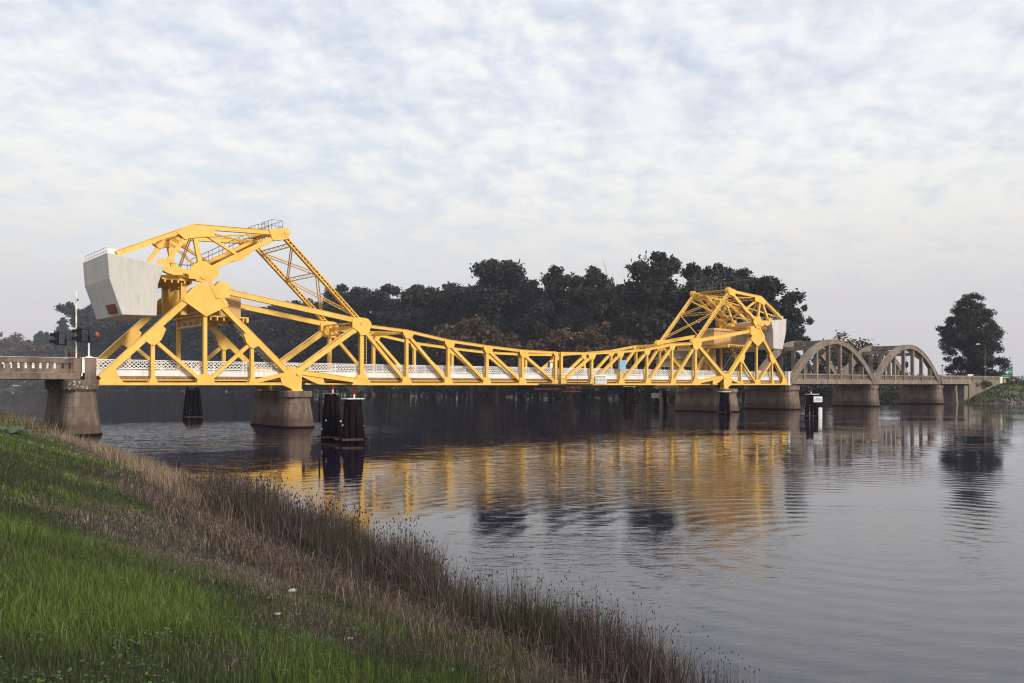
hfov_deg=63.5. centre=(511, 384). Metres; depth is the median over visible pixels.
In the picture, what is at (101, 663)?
clover leaves
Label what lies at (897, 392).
riverside shrub
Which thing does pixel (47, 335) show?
conifer tree
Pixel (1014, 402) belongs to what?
riprap
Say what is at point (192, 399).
pile cluster
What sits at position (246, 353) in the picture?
eucalyptus tree
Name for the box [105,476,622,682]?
broken stalks
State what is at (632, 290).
eucalyptus tree
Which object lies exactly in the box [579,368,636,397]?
riverside shrub
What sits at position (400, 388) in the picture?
riverside shrub
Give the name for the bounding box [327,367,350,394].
autumn tree
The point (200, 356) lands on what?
eucalyptus tree
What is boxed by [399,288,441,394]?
eucalyptus tree
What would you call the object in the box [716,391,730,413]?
pile cluster
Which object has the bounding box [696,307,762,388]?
eucalyptus tree
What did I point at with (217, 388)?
riverside shrub
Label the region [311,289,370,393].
eucalyptus tree
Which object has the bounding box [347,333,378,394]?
eucalyptus tree
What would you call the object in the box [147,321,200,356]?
eucalyptus tree
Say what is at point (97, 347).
eucalyptus tree
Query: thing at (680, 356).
tender house
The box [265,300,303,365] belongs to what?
eucalyptus tree
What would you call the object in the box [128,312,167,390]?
eucalyptus tree
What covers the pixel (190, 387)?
riverside shrub
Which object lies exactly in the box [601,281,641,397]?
eucalyptus tree
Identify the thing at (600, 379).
notice board
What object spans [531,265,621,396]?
eucalyptus tree
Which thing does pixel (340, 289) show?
eucalyptus tree
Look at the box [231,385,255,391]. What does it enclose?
riverside shrub
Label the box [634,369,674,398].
riverside shrub
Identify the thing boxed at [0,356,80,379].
approach span
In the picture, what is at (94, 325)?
eucalyptus tree
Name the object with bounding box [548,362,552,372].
control cabinet
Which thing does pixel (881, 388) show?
riverside shrub
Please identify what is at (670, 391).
riverside shrub
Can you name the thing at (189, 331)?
eucalyptus tree
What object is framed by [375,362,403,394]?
autumn tree
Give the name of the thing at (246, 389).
riverside shrub
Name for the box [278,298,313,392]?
eucalyptus tree
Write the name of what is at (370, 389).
riverside shrub
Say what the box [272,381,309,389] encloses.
riverside shrub
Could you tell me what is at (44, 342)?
conifer tree
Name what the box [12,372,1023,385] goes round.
distant woods
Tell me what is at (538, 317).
eucalyptus tree
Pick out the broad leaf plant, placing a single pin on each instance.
(12, 429)
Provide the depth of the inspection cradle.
100.20 m
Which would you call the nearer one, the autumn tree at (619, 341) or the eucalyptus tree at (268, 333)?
the autumn tree at (619, 341)
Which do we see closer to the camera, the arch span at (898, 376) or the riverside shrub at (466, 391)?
the arch span at (898, 376)
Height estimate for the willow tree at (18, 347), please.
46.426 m
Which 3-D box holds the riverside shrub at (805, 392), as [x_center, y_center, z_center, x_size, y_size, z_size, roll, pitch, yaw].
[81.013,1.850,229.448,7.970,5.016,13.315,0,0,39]
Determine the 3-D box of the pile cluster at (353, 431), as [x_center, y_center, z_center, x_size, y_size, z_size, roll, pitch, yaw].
[-10.955,2.588,57.137,2.126,4.456,2.364,0,0,20]
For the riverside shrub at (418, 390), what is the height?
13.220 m
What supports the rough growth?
on the bank at (1018, 387)
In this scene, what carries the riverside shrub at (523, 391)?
on the bank at (1018, 387)
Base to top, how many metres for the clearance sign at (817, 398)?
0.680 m
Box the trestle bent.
[943,386,957,402]
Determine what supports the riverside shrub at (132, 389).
on the bank at (1018, 387)
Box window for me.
[661,366,673,375]
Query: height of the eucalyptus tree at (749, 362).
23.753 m
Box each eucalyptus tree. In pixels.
[53,301,91,327]
[66,327,96,356]
[77,308,101,389]
[78,321,114,389]
[80,318,121,367]
[90,336,115,389]
[92,313,126,369]
[109,335,140,390]
[114,323,150,390]
[121,311,161,390]
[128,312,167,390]
[131,326,158,390]
[131,344,149,390]
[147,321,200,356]
[153,326,188,390]
[160,318,188,388]
[167,332,201,387]
[169,318,208,390]
[181,328,215,390]
[196,304,247,365]
[200,342,228,391]
[207,310,249,391]
[213,326,249,391]
[219,309,249,391]
[226,315,262,362]
[229,305,273,366]
[230,341,263,390]
[249,300,288,363]
[254,335,278,368]
[255,328,276,366]
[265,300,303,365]
[266,307,299,389]
[277,337,291,390]
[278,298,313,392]
[280,328,310,390]
[289,283,348,392]
[299,301,322,392]
[299,350,321,392]
[300,298,334,392]
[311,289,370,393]
[313,364,329,392]
[319,341,353,393]
[325,309,354,387]
[338,286,396,392]
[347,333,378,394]
[354,283,405,394]
[371,284,434,394]
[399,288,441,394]
[418,281,472,395]
[441,283,487,395]
[459,280,487,395]
[469,258,526,395]
[486,267,540,395]
[513,279,547,396]
[519,264,584,396]
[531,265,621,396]
[579,272,621,396]
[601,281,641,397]
[620,251,720,397]
[622,279,678,397]
[666,326,689,397]
[679,261,734,341]
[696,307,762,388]
[710,267,805,385]
[723,319,760,398]
[745,276,801,357]
[747,350,765,385]
[773,317,812,392]
[777,299,814,359]
[935,292,1012,376]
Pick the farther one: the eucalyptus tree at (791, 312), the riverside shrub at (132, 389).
the riverside shrub at (132, 389)
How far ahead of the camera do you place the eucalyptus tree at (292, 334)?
412.92 m
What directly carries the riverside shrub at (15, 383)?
on the bank at (1018, 387)
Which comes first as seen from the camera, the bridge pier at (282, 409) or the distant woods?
the bridge pier at (282, 409)
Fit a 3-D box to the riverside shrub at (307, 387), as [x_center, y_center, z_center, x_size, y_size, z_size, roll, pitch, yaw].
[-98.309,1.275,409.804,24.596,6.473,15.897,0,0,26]
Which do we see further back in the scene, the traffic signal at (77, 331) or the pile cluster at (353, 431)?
the traffic signal at (77, 331)
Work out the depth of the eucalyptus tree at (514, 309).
282.48 m
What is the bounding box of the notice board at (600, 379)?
[595,375,606,383]
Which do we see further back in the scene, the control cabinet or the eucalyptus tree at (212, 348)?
the eucalyptus tree at (212, 348)
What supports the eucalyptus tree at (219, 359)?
on the bank at (1018, 387)
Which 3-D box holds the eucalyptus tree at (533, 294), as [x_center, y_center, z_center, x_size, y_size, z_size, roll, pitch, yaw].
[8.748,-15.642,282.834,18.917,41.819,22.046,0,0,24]
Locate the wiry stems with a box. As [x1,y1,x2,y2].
[0,430,590,682]
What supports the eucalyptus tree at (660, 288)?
on the bank at (1018, 387)
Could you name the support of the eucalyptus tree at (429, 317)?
on the bank at (1018, 387)
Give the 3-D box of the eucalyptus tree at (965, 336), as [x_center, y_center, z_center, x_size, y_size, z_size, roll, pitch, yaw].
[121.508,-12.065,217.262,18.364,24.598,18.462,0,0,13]
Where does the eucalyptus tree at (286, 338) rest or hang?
on the bank at (1018, 387)
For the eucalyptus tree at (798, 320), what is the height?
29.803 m
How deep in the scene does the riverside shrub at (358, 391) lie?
314.51 m
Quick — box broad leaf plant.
[0,425,34,433]
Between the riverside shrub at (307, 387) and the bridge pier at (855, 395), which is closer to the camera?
the bridge pier at (855, 395)
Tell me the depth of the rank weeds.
54.79 m
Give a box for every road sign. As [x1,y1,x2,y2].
[1001,375,1010,381]
[1009,368,1012,381]
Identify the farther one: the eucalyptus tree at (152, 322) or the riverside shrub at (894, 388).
the eucalyptus tree at (152, 322)
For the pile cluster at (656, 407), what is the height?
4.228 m
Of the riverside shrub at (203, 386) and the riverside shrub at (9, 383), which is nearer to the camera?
the riverside shrub at (203, 386)
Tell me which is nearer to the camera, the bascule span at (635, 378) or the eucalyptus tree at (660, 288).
the bascule span at (635, 378)
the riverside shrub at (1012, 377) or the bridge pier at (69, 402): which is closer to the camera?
the bridge pier at (69, 402)
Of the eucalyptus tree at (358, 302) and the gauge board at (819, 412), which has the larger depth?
the eucalyptus tree at (358, 302)
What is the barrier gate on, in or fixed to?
on the approach span at (28, 369)
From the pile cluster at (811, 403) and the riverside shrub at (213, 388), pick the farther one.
the riverside shrub at (213, 388)
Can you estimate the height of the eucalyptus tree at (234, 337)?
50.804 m
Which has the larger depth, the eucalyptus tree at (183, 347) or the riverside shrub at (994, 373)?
the eucalyptus tree at (183, 347)
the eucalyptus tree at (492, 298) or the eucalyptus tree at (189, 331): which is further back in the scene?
the eucalyptus tree at (189, 331)
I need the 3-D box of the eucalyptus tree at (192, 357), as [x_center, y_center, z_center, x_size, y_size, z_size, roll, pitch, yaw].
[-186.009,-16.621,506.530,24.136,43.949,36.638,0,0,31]
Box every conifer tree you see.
[31,333,42,355]
[38,331,47,345]
[44,331,50,345]
[50,317,74,368]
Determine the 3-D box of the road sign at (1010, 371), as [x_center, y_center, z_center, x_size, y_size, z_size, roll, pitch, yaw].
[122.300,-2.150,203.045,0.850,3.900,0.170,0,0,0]
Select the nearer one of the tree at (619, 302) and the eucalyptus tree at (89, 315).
the tree at (619, 302)
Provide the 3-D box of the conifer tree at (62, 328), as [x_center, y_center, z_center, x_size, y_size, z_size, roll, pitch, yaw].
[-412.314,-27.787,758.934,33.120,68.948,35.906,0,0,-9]
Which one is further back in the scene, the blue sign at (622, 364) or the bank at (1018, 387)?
the bank at (1018, 387)
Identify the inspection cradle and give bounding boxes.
[522,375,594,391]
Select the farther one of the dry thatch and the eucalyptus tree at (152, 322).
the eucalyptus tree at (152, 322)
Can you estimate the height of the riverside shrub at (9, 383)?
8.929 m
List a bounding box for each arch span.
[757,339,874,385]
[842,345,940,384]
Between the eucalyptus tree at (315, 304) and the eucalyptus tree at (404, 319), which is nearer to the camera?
the eucalyptus tree at (404, 319)
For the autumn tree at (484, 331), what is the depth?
258.00 m
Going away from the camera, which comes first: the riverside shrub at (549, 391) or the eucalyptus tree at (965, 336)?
the eucalyptus tree at (965, 336)
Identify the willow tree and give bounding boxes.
[0,340,22,386]
[0,340,42,367]
[807,357,836,373]
[820,330,886,385]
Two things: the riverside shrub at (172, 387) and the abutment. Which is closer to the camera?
the abutment
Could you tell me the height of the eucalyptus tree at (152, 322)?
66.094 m
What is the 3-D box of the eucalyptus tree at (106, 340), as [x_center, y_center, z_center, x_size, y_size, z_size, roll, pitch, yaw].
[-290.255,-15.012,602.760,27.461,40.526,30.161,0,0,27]
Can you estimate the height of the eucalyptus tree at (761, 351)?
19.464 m
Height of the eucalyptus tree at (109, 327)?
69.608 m
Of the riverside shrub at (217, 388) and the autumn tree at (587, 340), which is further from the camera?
the riverside shrub at (217, 388)
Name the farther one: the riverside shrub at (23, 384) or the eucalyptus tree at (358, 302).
the riverside shrub at (23, 384)
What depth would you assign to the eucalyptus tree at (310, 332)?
398.14 m
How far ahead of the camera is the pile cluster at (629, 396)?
154.57 m
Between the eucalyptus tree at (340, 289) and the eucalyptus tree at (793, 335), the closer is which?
the eucalyptus tree at (793, 335)
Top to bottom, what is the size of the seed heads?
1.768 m
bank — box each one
[0,383,1023,403]
[0,431,592,682]
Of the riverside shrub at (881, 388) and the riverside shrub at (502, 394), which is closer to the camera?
the riverside shrub at (881, 388)
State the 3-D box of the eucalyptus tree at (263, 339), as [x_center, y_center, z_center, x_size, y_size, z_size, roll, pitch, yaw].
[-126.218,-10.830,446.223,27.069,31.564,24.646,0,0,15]
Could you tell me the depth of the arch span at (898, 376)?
165.18 m
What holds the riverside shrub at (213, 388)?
on the bank at (1018, 387)
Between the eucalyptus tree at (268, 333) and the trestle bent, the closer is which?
the trestle bent
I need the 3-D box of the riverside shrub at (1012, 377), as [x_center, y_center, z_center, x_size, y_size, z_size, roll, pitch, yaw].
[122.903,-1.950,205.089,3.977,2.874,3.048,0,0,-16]
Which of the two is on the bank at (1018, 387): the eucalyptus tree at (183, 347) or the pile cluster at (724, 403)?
the eucalyptus tree at (183, 347)
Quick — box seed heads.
[180,455,759,682]
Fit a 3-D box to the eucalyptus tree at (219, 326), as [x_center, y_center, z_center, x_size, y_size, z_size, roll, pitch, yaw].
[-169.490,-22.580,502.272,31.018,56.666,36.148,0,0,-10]
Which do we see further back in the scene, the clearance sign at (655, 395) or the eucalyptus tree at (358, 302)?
the eucalyptus tree at (358, 302)
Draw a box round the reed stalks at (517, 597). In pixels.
[185,460,754,682]
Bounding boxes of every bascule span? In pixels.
[269,317,557,384]
[524,338,724,384]
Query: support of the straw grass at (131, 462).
on the grass bank at (137, 651)
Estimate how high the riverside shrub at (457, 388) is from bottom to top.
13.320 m
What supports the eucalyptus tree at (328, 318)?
on the bank at (1018, 387)
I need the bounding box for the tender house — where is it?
[653,346,716,409]
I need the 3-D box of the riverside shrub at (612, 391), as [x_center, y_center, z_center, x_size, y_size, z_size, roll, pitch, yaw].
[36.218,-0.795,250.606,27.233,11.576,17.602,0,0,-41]
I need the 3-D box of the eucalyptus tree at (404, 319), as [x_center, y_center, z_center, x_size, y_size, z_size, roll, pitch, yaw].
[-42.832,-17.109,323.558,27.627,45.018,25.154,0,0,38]
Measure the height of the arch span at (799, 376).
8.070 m
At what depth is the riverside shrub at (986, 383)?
188.01 m
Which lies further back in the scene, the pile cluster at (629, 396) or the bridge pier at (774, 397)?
the pile cluster at (629, 396)
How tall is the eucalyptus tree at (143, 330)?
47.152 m
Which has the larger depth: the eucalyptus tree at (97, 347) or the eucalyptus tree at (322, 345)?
the eucalyptus tree at (97, 347)
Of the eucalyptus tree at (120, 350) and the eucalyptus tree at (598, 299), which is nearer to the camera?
the eucalyptus tree at (598, 299)
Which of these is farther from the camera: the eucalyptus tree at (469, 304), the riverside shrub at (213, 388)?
the riverside shrub at (213, 388)
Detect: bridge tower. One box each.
[79,219,358,390]
[660,273,787,388]
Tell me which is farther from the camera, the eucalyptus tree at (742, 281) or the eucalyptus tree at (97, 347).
the eucalyptus tree at (97, 347)
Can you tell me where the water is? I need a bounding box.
[0,390,1023,682]
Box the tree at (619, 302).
[602,251,658,397]
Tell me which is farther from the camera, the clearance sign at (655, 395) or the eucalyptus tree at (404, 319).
the eucalyptus tree at (404, 319)
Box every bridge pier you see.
[43,380,101,436]
[250,390,314,427]
[674,388,739,411]
[743,386,800,409]
[831,385,879,406]
[899,385,943,403]
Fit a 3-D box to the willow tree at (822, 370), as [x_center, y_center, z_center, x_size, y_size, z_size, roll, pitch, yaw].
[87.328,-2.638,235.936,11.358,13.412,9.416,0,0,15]
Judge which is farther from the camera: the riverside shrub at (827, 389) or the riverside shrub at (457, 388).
the riverside shrub at (457, 388)
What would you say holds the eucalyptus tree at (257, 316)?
on the bank at (1018, 387)
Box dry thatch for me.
[0,429,610,682]
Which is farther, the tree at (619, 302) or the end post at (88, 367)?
the tree at (619, 302)
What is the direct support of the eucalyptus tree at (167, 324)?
on the bank at (1018, 387)
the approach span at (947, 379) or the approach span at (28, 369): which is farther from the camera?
the approach span at (947, 379)
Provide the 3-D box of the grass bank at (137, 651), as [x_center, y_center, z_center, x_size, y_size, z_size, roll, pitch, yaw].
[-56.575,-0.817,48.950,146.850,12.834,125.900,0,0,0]
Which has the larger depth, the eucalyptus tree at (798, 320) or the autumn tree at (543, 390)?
the autumn tree at (543, 390)
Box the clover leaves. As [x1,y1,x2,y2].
[0,566,429,682]
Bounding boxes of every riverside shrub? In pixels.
[0,380,18,388]
[0,382,36,389]
[13,382,29,388]
[99,385,126,389]
[122,385,151,390]
[163,381,201,390]
[171,385,215,389]
[177,385,202,389]
[201,385,227,391]
[207,381,243,391]
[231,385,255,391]
[240,385,258,391]
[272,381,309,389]
[302,381,327,392]
[342,366,377,395]
[348,365,399,394]
[384,367,430,395]
[404,367,446,395]
[432,371,483,395]
[447,385,519,396]
[483,367,517,396]
[504,370,545,396]
[536,365,617,397]
[537,385,582,396]
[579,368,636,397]
[601,364,647,397]
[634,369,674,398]
[654,388,705,398]
[799,385,816,398]
[807,385,830,398]
[816,385,832,399]
[878,385,899,400]
[878,390,899,401]
[885,386,900,398]
[976,380,992,389]
[989,369,1005,376]
[1003,372,1016,381]
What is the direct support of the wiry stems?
on the grass bank at (137, 651)
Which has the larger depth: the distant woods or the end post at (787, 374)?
the distant woods
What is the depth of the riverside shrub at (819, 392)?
227.83 m
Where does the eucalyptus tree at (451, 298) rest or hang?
on the bank at (1018, 387)
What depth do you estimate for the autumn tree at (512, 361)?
258.50 m
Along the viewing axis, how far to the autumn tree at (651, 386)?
242.03 m
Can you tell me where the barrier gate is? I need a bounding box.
[67,291,81,375]
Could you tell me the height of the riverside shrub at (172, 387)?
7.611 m
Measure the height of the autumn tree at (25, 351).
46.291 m
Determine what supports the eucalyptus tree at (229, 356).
on the bank at (1018, 387)
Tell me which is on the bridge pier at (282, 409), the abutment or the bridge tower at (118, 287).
the bridge tower at (118, 287)
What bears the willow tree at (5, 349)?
on the bank at (1018, 387)
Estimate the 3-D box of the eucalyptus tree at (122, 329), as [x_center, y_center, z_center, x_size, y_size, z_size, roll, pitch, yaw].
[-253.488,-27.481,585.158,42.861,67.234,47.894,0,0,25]
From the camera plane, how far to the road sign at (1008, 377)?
200.47 m
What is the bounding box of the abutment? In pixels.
[936,384,996,401]
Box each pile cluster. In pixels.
[178,387,206,418]
[317,385,341,440]
[335,390,369,443]
[620,386,638,405]
[651,389,669,409]
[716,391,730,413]
[801,389,822,417]
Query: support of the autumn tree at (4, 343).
on the bank at (1018, 387)
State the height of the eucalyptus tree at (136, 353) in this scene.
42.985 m
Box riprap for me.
[666,394,1023,403]
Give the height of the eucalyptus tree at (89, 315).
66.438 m
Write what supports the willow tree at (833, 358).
on the bank at (1018, 387)
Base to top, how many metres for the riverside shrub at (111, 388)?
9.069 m
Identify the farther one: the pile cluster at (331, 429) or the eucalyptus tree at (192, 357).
the eucalyptus tree at (192, 357)
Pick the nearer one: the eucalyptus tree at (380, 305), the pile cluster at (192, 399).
the pile cluster at (192, 399)
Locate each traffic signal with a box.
[50,331,66,356]
[72,327,98,356]
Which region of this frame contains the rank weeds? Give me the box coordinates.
[0,407,93,442]
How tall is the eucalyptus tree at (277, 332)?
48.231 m
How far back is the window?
131.39 m
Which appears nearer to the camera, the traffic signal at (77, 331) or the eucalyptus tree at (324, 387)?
the traffic signal at (77, 331)
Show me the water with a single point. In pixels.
(882, 542)
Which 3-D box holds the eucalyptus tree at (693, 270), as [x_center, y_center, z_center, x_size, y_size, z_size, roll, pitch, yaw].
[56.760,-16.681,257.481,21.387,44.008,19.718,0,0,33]
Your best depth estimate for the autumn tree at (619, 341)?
236.60 m
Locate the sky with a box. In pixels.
[0,0,1023,385]
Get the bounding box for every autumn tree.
[0,332,28,349]
[0,343,59,381]
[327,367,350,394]
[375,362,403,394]
[421,312,536,396]
[459,335,537,397]
[521,321,611,397]
[530,364,546,396]
[574,331,664,391]
[638,365,663,398]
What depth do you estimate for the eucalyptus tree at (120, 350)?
571.91 m
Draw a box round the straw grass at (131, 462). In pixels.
[33,427,296,537]
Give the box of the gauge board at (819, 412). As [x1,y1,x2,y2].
[818,408,821,417]
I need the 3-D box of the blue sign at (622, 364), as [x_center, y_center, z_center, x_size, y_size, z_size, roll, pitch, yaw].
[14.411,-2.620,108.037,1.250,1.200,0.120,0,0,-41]
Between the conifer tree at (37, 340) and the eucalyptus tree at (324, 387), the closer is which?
the eucalyptus tree at (324, 387)
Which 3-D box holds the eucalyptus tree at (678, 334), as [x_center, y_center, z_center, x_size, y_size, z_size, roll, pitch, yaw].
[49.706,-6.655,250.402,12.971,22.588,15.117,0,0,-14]
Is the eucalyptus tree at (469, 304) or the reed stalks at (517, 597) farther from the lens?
the eucalyptus tree at (469, 304)
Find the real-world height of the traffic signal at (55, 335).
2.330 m
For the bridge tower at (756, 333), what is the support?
on the bridge pier at (702, 400)
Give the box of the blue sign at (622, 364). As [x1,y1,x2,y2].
[619,360,625,368]
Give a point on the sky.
(864, 157)
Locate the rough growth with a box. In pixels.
[822,379,1023,402]
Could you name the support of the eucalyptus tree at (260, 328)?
on the bank at (1018, 387)
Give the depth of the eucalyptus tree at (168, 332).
537.12 m
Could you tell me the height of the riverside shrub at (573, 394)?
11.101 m
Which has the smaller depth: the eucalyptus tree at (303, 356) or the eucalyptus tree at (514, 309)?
the eucalyptus tree at (514, 309)
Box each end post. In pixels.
[80,357,96,379]
[784,371,791,384]
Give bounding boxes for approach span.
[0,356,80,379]
[940,375,998,383]
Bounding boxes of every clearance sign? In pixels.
[652,393,658,397]
[814,396,821,401]
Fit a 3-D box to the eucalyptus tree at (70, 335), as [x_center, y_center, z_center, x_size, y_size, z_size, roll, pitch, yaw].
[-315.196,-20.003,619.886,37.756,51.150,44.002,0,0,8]
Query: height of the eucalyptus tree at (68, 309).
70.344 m
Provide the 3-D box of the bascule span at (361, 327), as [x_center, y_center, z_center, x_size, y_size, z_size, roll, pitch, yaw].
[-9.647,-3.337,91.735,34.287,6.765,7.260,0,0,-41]
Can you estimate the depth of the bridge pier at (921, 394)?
175.06 m
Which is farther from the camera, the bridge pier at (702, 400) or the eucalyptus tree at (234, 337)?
the eucalyptus tree at (234, 337)

